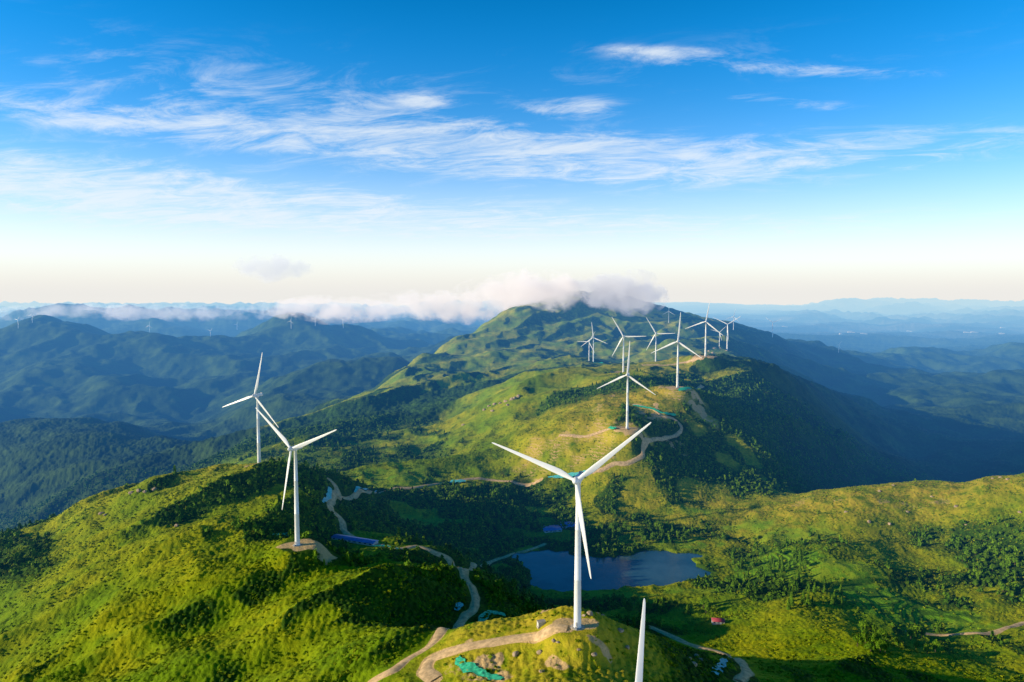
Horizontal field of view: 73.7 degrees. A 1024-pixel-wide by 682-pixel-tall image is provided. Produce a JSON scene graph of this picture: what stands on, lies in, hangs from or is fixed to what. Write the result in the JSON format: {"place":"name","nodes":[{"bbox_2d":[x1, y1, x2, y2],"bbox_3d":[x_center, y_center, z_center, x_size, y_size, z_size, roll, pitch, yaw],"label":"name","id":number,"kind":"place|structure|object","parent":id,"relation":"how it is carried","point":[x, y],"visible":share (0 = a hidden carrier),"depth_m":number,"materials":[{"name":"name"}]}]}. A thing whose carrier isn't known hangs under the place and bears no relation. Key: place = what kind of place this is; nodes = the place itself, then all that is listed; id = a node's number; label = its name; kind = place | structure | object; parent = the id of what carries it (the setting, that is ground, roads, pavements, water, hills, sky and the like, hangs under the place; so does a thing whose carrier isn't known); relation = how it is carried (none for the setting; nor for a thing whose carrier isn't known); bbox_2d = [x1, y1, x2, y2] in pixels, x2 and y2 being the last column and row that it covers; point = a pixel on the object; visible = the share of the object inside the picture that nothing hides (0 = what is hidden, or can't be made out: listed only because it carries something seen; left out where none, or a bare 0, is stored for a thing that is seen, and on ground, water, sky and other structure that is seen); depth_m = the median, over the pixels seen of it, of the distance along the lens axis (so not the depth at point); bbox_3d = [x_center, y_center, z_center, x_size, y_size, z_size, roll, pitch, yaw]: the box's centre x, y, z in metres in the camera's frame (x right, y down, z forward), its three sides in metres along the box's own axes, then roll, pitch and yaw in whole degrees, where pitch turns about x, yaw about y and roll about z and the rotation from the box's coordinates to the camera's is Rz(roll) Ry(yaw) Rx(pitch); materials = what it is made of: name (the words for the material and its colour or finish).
{"place":"outdoors","nodes":[
{"label":"outdoors","id":0,"kind":"place"},
{"bbox_2d":[327,479,417,548],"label":"road","id":1,"kind":"structure","parent":0,"point":[331,502],"depth_m":697.68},
{"bbox_2d":[372,546,479,681],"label":"road","id":2,"kind":"structure","parent":0,"point":[440,632],"depth_m":483.86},
{"bbox_2d":[339,477,540,499],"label":"road","id":3,"kind":"structure","parent":0,"point":[354,495],"depth_m":940.92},
{"bbox_2d":[418,624,567,681],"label":"road","id":4,"kind":"structure","parent":0,"point":[427,672],"depth_m":370.40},
{"bbox_2d":[463,543,545,573],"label":"road","id":5,"kind":"structure","parent":0,"point":[473,565],"depth_m":750.34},
{"bbox_2d":[0,290,1023,681],"bbox_3d":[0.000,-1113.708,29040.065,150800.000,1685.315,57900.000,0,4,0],"label":"terrain","id":6,"kind":"structure","parent":0,"point":[930,388],"depth_m":1048.03,"materials":[{"name":"green plant"}]},
{"bbox_2d":[223,355,278,462],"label":"wind turbine","id":7,"kind":"object","parent":6,"relation":"on","point":[257,396],"visible":0.86,"depth_m":769.55,"materials":[{"name":"white paint"}]},
{"bbox_2d":[256,408,336,546],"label":"wind turbine","id":8,"kind":"object","parent":6,"relation":"on","point":[295,448],"visible":0.99,"depth_m":551.00,"materials":[{"name":"white paint"}]},
{"bbox_2d":[322,487,331,502],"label":"netting","id":9,"kind":"object","parent":6,"relation":"on","point":[328,494],"visible":0.98,"depth_m":745.49,"materials":[{"name":"blue fabric"}]},
{"bbox_2d":[332,534,378,545],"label":"long shed","id":10,"kind":"structure","parent":6,"relation":"on","point":[360,540],"depth_m":639.19,"materials":[{"name":"blue metal"}]},
{"bbox_2d":[354,486,376,491],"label":"netting","id":11,"kind":"object","parent":6,"relation":"on","point":[356,488],"visible":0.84,"depth_m":819.89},
{"bbox_2d":[449,479,465,482],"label":"netting","id":12,"kind":"object","parent":6,"relation":"on","point":[459,480],"visible":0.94,"depth_m":961.65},
{"bbox_2d":[454,602,462,609],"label":"netting","id":13,"kind":"object","parent":6,"relation":"on","point":[458,604],"visible":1,"depth_m":508.27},
{"bbox_2d":[455,656,503,679],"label":"netting","id":14,"kind":"object","parent":6,"relation":"on","point":[464,667],"visible":1,"depth_m":352.34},
{"bbox_2d":[468,610,505,623],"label":"netting","id":15,"kind":"object","parent":6,"relation":"on","point":[491,611],"visible":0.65,"depth_m":501.58,"materials":[{"name":"teal fabric"}]},
{"bbox_2d":[493,579,503,588],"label":"tree","id":16,"kind":"object","parent":6,"relation":"on","point":[497,583],"visible":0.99,"depth_m":559.37,"materials":[{"name":"green plant"}]},
{"bbox_2d":[0,368,1023,643],"bbox_3d":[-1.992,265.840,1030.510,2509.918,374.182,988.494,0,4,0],"label":"forest","id":17,"kind":"object","parent":6,"relation":"on","point":[462,510],"visible":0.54,"depth_m":850.47,"materials":[{"name":"green plant"}]},
{"bbox_2d":[0,385,1023,681],"bbox_3d":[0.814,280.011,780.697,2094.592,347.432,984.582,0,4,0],"label":"shrub cover","id":18,"kind":"object","parent":6,"relation":"on","point":[598,601],"visible":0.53,"depth_m":604.29,"materials":[{"name":"green plant"}]},
{"bbox_2d":[510,577,517,587],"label":"tree","id":19,"kind":"object","parent":6,"relation":"on","point":[513,581],"visible":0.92,"depth_m":597.66,"materials":[{"name":"green plant"}]},
{"bbox_2d":[512,651,518,656],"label":"boulder","id":20,"kind":"object","parent":6,"relation":"on","point":[515,653],"visible":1,"depth_m":358.51,"materials":[{"name":"stone"}]},
{"bbox_2d":[536,619,545,628],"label":"transformer kiosk","id":21,"kind":"object","parent":6,"relation":"on","point":[541,622],"visible":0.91,"depth_m":373.62,"materials":[{"name":"metal"}]},
{"bbox_2d":[543,525,561,532],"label":"hall","id":22,"kind":"structure","parent":6,"relation":"on","point":[552,528],"depth_m":836.80,"materials":[{"name":"blue metal"}]},
{"bbox_2d":[548,470,585,477],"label":"netting","id":23,"kind":"object","parent":6,"relation":"on","point":[572,474],"visible":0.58,"depth_m":968.47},
{"bbox_2d":[560,521,574,527],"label":"hall","id":24,"kind":"structure","parent":6,"relation":"on","point":[572,525],"depth_m":852.80,"materials":[{"name":"blue metal"}]},
{"bbox_2d":[492,422,650,630],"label":"wind turbine","id":25,"kind":"object","parent":6,"relation":"on","point":[577,479],"visible":1,"depth_m":357.68,"materials":[{"name":"white paint"}]},
{"bbox_2d":[577,332,594,360],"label":"wind turbine","id":26,"kind":"object","parent":6,"relation":"on","point":[589,343],"visible":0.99,"depth_m":2158.97,"materials":[{"name":"white paint"}]},
{"bbox_2d":[582,322,604,361],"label":"wind turbine","id":27,"kind":"object","parent":6,"relation":"on","point":[593,343],"visible":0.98,"depth_m":2159.42,"materials":[{"name":"white paint"}]},
{"bbox_2d":[601,534,606,541],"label":"tree","id":28,"kind":"object","parent":6,"relation":"on","point":[604,536],"visible":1,"depth_m":797.16,"materials":[{"name":"green plant"}]},
{"bbox_2d":[622,520,627,528],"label":"tree","id":29,"kind":"object","parent":6,"relation":"on","point":[624,524],"visible":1,"depth_m":841.04,"materials":[{"name":"green plant"}]},
{"bbox_2d":[597,342,654,428],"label":"wind turbine","id":30,"kind":"object","parent":6,"relation":"on","point":[627,403],"visible":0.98,"depth_m":999.55,"materials":[{"name":"white paint"}]},
{"bbox_2d":[621,597,632,608],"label":"tree","id":31,"kind":"object","parent":6,"relation":"on","point":[625,601],"visible":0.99,"depth_m":617.28,"materials":[{"name":"green plant"}]},
{"bbox_2d":[612,319,643,371],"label":"wind turbine","id":32,"kind":"object","parent":6,"relation":"on","point":[623,344],"visible":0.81,"depth_m":1480.09,"materials":[{"name":"white paint"}]},
{"bbox_2d":[631,594,638,601],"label":"tree","id":33,"kind":"object","parent":6,"relation":"on","point":[634,597],"visible":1,"depth_m":640.37,"materials":[{"name":"green plant"}]},
{"bbox_2d":[636,601,641,610],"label":"tree","id":34,"kind":"object","parent":6,"relation":"on","point":[639,606],"visible":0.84,"depth_m":611.21,"materials":[{"name":"green plant"}]},
{"bbox_2d":[635,598,645,681],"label":"wind turbine","id":35,"kind":"object","parent":6,"relation":"on","point":[639,669],"visible":1,"depth_m":208.29,"materials":[{"name":"white paint"}]},
{"bbox_2d":[638,531,644,537],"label":"tree","id":36,"kind":"object","parent":6,"relation":"on","point":[640,533],"visible":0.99,"depth_m":813.16,"materials":[{"name":"green plant"}]},
{"bbox_2d":[646,600,652,609],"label":"tree","id":37,"kind":"object","parent":6,"relation":"on","point":[649,606],"visible":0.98,"depth_m":610.83,"materials":[{"name":"green plant"}]},
{"bbox_2d":[650,532,654,540],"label":"tree","id":38,"kind":"object","parent":6,"relation":"on","point":[652,537],"visible":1,"depth_m":806.27,"materials":[{"name":"green plant"}]},
{"bbox_2d":[633,405,675,415],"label":"netting","id":39,"kind":"object","parent":6,"relation":"on","point":[672,414],"visible":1,"depth_m":1096.24,"materials":[{"name":"teal fabric"}]},
{"bbox_2d":[646,319,673,360],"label":"wind turbine","id":40,"kind":"object","parent":6,"relation":"on","point":[656,333],"visible":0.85,"depth_m":1787.59,"materials":[{"name":"white paint"}]},
{"bbox_2d":[657,522,664,528],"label":"tree","id":41,"kind":"object","parent":6,"relation":"on","point":[660,525],"visible":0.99,"depth_m":837.91,"materials":[{"name":"green plant"}]},
{"bbox_2d":[657,602,665,610],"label":"tree","id":42,"kind":"object","parent":6,"relation":"on","point":[662,605],"visible":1,"depth_m":611.15,"materials":[{"name":"green plant"}]},
{"bbox_2d":[652,312,700,387],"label":"wind turbine","id":43,"kind":"object","parent":6,"relation":"on","point":[677,375],"visible":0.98,"depth_m":1170.59,"materials":[{"name":"white paint"}]},
{"bbox_2d":[677,387,690,390],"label":"netting","id":44,"kind":"object","parent":6,"relation":"on","point":[682,388],"visible":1,"depth_m":1154.12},
{"bbox_2d":[684,602,689,613],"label":"tree","id":45,"kind":"object","parent":6,"relation":"on","point":[687,608],"visible":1,"depth_m":610.82,"materials":[{"name":"green plant"}]},
{"bbox_2d":[685,301,720,355],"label":"wind turbine","id":46,"kind":"object","parent":6,"relation":"on","point":[706,322],"visible":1,"depth_m":1565.21,"materials":[{"name":"white paint"}]},
{"bbox_2d":[700,596,709,607],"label":"tree","id":47,"kind":"object","parent":6,"relation":"on","point":[703,600],"visible":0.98,"depth_m":620.22,"materials":[{"name":"green plant"}]},
{"bbox_2d":[703,602,711,610],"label":"tree","id":48,"kind":"object","parent":6,"relation":"on","point":[707,606],"visible":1,"depth_m":608.80,"materials":[{"name":"green plant"}]},
{"bbox_2d":[711,618,724,624],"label":"house","id":49,"kind":"structure","parent":6,"relation":"on","point":[716,621],"depth_m":580.61,"materials":[{"name":"red"}]},
{"bbox_2d":[711,658,727,674],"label":"netting","id":50,"kind":"object","parent":6,"relation":"on","point":[723,660],"visible":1,"depth_m":405.38,"materials":[{"name":"blue fabric"}]},
{"bbox_2d":[713,316,740,349],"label":"wind turbine","id":51,"kind":"object","parent":6,"relation":"on","point":[727,330],"visible":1,"depth_m":2667.57,"materials":[{"name":"white paint"}]},
{"bbox_2d":[725,575,732,583],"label":"tree","id":52,"kind":"object","parent":6,"relation":"on","point":[730,578],"visible":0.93,"depth_m":682.09,"materials":[{"name":"green plant"}]},
{"bbox_2d":[731,579,736,588],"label":"tree","id":53,"kind":"object","parent":6,"relation":"on","point":[733,585],"visible":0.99,"depth_m":667.26,"materials":[{"name":"green plant"}]},
{"bbox_2d":[737,557,746,565],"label":"tree","id":54,"kind":"object","parent":6,"relation":"on","point":[743,561],"visible":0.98,"depth_m":728.21,"materials":[{"name":"green plant"}]},
{"bbox_2d":[749,556,755,567],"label":"tree","id":55,"kind":"object","parent":6,"relation":"on","point":[752,563],"visible":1,"depth_m":724.88,"materials":[{"name":"green plant"}]},
{"bbox_2d":[766,561,772,572],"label":"tree","id":56,"kind":"object","parent":6,"relation":"on","point":[769,569],"visible":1,"depth_m":688.82,"materials":[{"name":"green plant"}]},
{"bbox_2d":[776,557,781,568],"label":"tree","id":57,"kind":"object","parent":6,"relation":"on","point":[778,565],"visible":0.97,"depth_m":698.07,"materials":[{"name":"green plant"}]},
{"bbox_2d":[780,562,785,571],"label":"tree","id":58,"kind":"object","parent":6,"relation":"on","point":[782,568],"visible":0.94,"depth_m":685.18,"materials":[{"name":"green plant"}]},
{"bbox_2d":[786,598,790,609],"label":"tree","id":59,"kind":"object","parent":6,"relation":"on","point":[788,605],"visible":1,"depth_m":584.22,"materials":[{"name":"green plant"}]},
{"bbox_2d":[786,583,790,594],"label":"tree","id":60,"kind":"object","parent":6,"relation":"on","point":[789,588],"visible":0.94,"depth_m":626.83,"materials":[{"name":"green plant"}]},
{"bbox_2d":[787,577,800,588],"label":"tree","id":61,"kind":"object","parent":6,"relation":"on","point":[793,582],"visible":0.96,"depth_m":637.77,"materials":[{"name":"green plant"}]},
{"bbox_2d":[797,549,802,559],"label":"tree","id":62,"kind":"object","parent":6,"relation":"on","point":[799,555],"visible":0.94,"depth_m":704.11,"materials":[{"name":"green plant"}]},
{"bbox_2d":[798,578,804,588],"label":"tree","id":63,"kind":"object","parent":6,"relation":"on","point":[802,583],"visible":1,"depth_m":638.69,"materials":[{"name":"green plant"}]},
{"bbox_2d":[799,590,805,604],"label":"tree","id":64,"kind":"object","parent":6,"relation":"on","point":[803,599],"visible":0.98,"depth_m":594.01,"materials":[{"name":"green plant"}]},
{"bbox_2d":[801,558,808,567],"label":"tree","id":65,"kind":"object","parent":6,"relation":"on","point":[805,562],"visible":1,"depth_m":685.87,"materials":[{"name":"green plant"}]},
{"bbox_2d":[803,593,812,606],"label":"tree","id":66,"kind":"object","parent":6,"relation":"on","point":[808,597],"visible":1,"depth_m":588.80,"materials":[{"name":"green plant"}]},
{"bbox_2d":[811,581,817,592],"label":"tree","id":67,"kind":"object","parent":6,"relation":"on","point":[814,590],"visible":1,"depth_m":616.92,"materials":[{"name":"green plant"}]},
{"bbox_2d":[828,578,833,587],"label":"tree","id":68,"kind":"object","parent":6,"relation":"on","point":[830,585],"visible":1,"depth_m":645.09,"materials":[{"name":"green plant"}]},
{"bbox_2d":[829,594,835,604],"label":"tree","id":69,"kind":"object","parent":6,"relation":"on","point":[832,601],"visible":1,"depth_m":598.42,"materials":[{"name":"green plant"}]},
{"bbox_2d":[838,583,843,594],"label":"tree","id":70,"kind":"object","parent":6,"relation":"on","point":[840,590],"visible":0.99,"depth_m":620.68,"materials":[{"name":"green plant"}]},
{"bbox_2d":[852,633,863,645],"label":"tree","id":71,"kind":"object","parent":6,"relation":"on","point":[858,638],"visible":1,"depth_m":492.62,"materials":[{"name":"green plant"}]},
{"bbox_2d":[857,620,869,632],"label":"tree","id":72,"kind":"object","parent":6,"relation":"on","point":[865,624],"visible":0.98,"depth_m":535.33,"materials":[{"name":"green plant"}]},
{"bbox_2d":[861,630,869,642],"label":"tree","id":73,"kind":"object","parent":6,"relation":"on","point":[865,635],"visible":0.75,"depth_m":503.39,"materials":[{"name":"green plant"}]},
{"bbox_2d":[864,640,876,651],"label":"tree","id":74,"kind":"object","parent":6,"relation":"on","point":[870,644],"visible":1,"depth_m":481.60,"materials":[{"name":"green plant"}]},
{"bbox_2d":[866,635,877,645],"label":"tree","id":75,"kind":"object","parent":6,"relation":"on","point":[873,639],"visible":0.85,"depth_m":492.71,"materials":[{"name":"green plant"}]},
{"bbox_2d":[869,623,878,632],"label":"tree","id":76,"kind":"object","parent":6,"relation":"on","point":[873,627],"visible":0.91,"depth_m":533.86,"materials":[{"name":"green plant"}]},
{"bbox_2d":[872,632,881,639],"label":"tree","id":77,"kind":"object","parent":6,"relation":"on","point":[877,635],"visible":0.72,"depth_m":508.05,"materials":[{"name":"green plant"}]},
{"bbox_2d":[875,638,887,651],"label":"tree","id":78,"kind":"object","parent":6,"relation":"on","point":[880,644],"visible":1,"depth_m":488.17,"materials":[{"name":"green plant"}]},
{"bbox_2d":[876,627,887,636],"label":"tree","id":79,"kind":"object","parent":6,"relation":"on","point":[882,631],"visible":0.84,"depth_m":523.09,"materials":[{"name":"green plant"}]},
{"bbox_2d":[882,641,890,652],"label":"tree","id":80,"kind":"object","parent":6,"relation":"on","point":[886,647],"visible":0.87,"depth_m":489.20,"materials":[{"name":"green plant"}]},
{"bbox_2d":[893,637,899,644],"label":"tree","id":81,"kind":"object","parent":6,"relation":"on","point":[896,640],"visible":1,"depth_m":516.04,"materials":[{"name":"green plant"}]},
{"bbox_2d":[906,626,916,639],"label":"tree","id":82,"kind":"object","parent":6,"relation":"on","point":[910,630],"visible":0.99,"depth_m":546.97,"materials":[{"name":"green plant"}]},
{"bbox_2d":[913,641,920,648],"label":"tree","id":83,"kind":"object","parent":6,"relation":"on","point":[916,645],"visible":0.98,"depth_m":516.32,"materials":[{"name":"green plant"}]},
{"bbox_2d":[913,624,923,637],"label":"tree","id":84,"kind":"object","parent":6,"relation":"on","point":[917,627],"visible":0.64,"depth_m":554.03,"materials":[{"name":"green plant"}]},
{"bbox_2d":[923,643,930,653],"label":"tree","id":85,"kind":"object","parent":6,"relation":"on","point":[927,648],"visible":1,"depth_m":508.16,"materials":[{"name":"green plant"}]},
{"bbox_2d":[931,639,940,651],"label":"tree","id":86,"kind":"object","parent":6,"relation":"on","point":[936,643],"visible":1,"depth_m":511.56,"materials":[{"name":"green plant"}]},
{"bbox_2d":[935,626,940,633],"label":"tree","id":87,"kind":"object","parent":6,"relation":"on","point":[938,629],"visible":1,"depth_m":568.52,"materials":[{"name":"green plant"}]},
{"bbox_2d":[934,621,945,632],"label":"tree","id":88,"kind":"object","parent":6,"relation":"on","point":[938,623],"visible":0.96,"depth_m":572.77,"materials":[{"name":"green plant"}]},
{"bbox_2d":[958,554,967,561],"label":"tree","id":89,"kind":"object","parent":6,"relation":"on","point":[963,557],"visible":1,"depth_m":700.77,"materials":[{"name":"green plant"}]},
{"bbox_2d":[972,543,982,549],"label":"tree","id":90,"kind":"object","parent":6,"relation":"on","point":[977,546],"visible":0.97,"depth_m":725.03,"materials":[{"name":"green plant"}]},
{"bbox_2d":[975,560,984,568],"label":"tree","id":91,"kind":"object","parent":6,"relation":"on","point":[980,565],"visible":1,"depth_m":684.77,"materials":[{"name":"green plant"}]},
{"bbox_2d":[976,586,983,593],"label":"tree","id":92,"kind":"object","parent":6,"relation":"on","point":[980,589],"visible":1,"depth_m":637.84,"materials":[{"name":"green plant"}]},
{"bbox_2d":[993,546,999,553],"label":"tree","id":93,"kind":"object","parent":6,"relation":"on","point":[995,548],"visible":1,"depth_m":706.29,"materials":[{"name":"green plant"}]},
{"bbox_2d":[997,580,1007,591],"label":"tree","id":94,"kind":"object","parent":6,"relation":"on","point":[1003,586],"visible":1,"depth_m":634.75,"materials":[{"name":"green plant"}]},
{"bbox_2d":[1011,556,1019,564],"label":"tree","id":95,"kind":"object","parent":6,"relation":"on","point":[1014,559],"visible":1,"depth_m":677.27,"materials":[{"name":"green plant"}]},
{"bbox_2d":[0,0,1023,305],"label":"sky","id":96,"kind":"structure","parent":0,"point":[369,152],"materials":[{"name":"blue"}]},
{"bbox_2d":[560,428,626,437],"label":"road","id":97,"kind":"structure","parent":0,"point":[583,436],"depth_m":1018.93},
{"bbox_2d":[511,549,710,591],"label":"water","id":98,"kind":"structure","parent":0,"point":[550,569],"depth_m":726.94,"materials":[{"name":"blue liquid"}]},
{"bbox_2d":[595,404,682,471],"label":"road","id":99,"kind":"structure","parent":0,"point":[646,441],"depth_m":984.59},
{"bbox_2d":[652,357,701,365],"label":"road","id":100,"kind":"structure","parent":0,"point":[694,359],"depth_m":1562.19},
{"bbox_2d":[650,627,752,681],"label":"road","id":101,"kind":"structure","parent":0,"point":[746,673],"depth_m":515.61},
{"bbox_2d":[926,622,1023,635],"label":"road","id":102,"kind":"structure","parent":0,"point":[999,630],"depth_m":566.93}
]}

